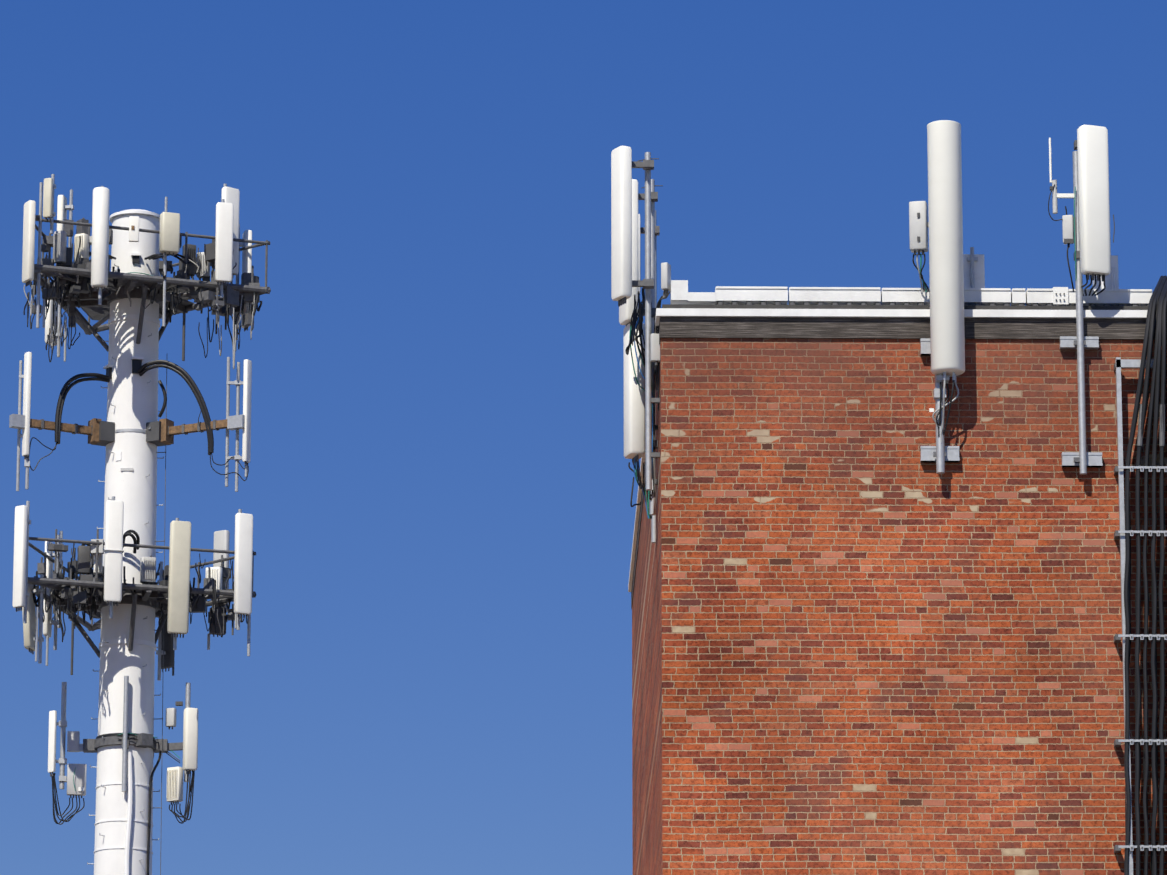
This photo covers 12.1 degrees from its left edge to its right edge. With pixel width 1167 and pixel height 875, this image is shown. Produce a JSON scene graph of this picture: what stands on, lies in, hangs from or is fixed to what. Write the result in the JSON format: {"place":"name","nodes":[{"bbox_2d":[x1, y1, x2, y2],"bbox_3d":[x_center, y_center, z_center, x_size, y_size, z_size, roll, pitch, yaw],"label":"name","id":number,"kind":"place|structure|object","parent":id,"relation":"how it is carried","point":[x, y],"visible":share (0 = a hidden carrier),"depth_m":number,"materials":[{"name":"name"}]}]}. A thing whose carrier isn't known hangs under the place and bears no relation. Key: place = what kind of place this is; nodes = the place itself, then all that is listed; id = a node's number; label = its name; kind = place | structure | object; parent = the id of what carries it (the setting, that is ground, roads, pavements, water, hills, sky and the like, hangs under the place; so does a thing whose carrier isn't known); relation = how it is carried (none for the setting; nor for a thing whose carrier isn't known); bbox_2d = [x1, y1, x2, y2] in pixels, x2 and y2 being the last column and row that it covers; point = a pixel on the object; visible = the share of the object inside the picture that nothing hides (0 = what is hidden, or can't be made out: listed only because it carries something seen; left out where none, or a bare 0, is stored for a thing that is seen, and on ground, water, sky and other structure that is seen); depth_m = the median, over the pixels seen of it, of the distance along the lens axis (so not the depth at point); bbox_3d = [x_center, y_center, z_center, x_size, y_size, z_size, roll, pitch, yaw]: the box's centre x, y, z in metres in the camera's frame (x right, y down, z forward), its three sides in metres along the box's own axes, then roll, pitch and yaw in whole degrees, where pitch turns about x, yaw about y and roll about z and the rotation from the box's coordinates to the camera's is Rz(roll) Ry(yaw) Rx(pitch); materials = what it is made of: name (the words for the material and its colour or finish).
{"place":"outdoors","nodes":[
{"label":"outdoors","id":0,"kind":"place"},
{"bbox_2d":[94,214,159,874],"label":"tower pole","id":1,"kind":"object","parent":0,"point":[132,397],"visible":0.67,"depth_m":94.99,"materials":[{"name":"white metal"}]},
{"bbox_2d":[9,174,270,874],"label":"antenna arrays","id":2,"kind":"object","parent":1,"relation":"attached to","point":[93,287],"visible":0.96,"depth_m":94.96,"materials":[{"name":"white plastic"}]},
{"bbox_2d":[0,0,1166,874],"label":"sky","id":3,"kind":"structure","parent":0,"point":[436,676],"materials":[{"name":"blue"}]},
{"bbox_2d":[628,304,1166,874],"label":"tall brick building","id":4,"kind":"structure","parent":0,"point":[864,642],"depth_m":59.63,"materials":[{"name":"brown brick"}]},
{"bbox_2d":[611,146,670,542],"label":"corner sector antennas","id":5,"kind":"object","parent":4,"relation":"on","point":[641,352],"visible":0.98,"depth_m":61.00,"materials":[{"name":"white paint"}]},
{"bbox_2d":[670,247,1151,305],"bbox_3d":[3.609,-1.736,60.884,5.299,0.752,0.517,0,-14,-1],"label":"roof cable tray","id":6,"kind":"object","parent":4,"relation":"on","point":[977,292],"visible":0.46,"depth_m":60.62,"materials":[{"name":"white paint"}]},
{"bbox_2d":[909,120,964,473],"bbox_3d":[3.912,-1.511,60.270,0.472,3.918,0.651,12,-18,-39],"label":"cellular antenna","id":7,"kind":"object","parent":4,"relation":"on","point":[943,346],"visible":1,"depth_m":60.10,"materials":[{"name":"white paint"}]},
{"bbox_2d":[1048,125,1114,474],"bbox_3d":[5.445,-1.496,60.227,0.646,3.869,0.546,6,-15,-24],"label":"cellular antenna","id":8,"kind":"object","parent":4,"relation":"attached to","point":[1086,230],"visible":1,"depth_m":60.26,"materials":[{"name":"white paint"}]},
{"bbox_2d":[1114,276,1166,874],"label":"cable ladder feeders","id":9,"kind":"object","parent":4,"relation":"attached to","point":[1156,318],"visible":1,"depth_m":59.47,"materials":[{"name":"black rubber"}]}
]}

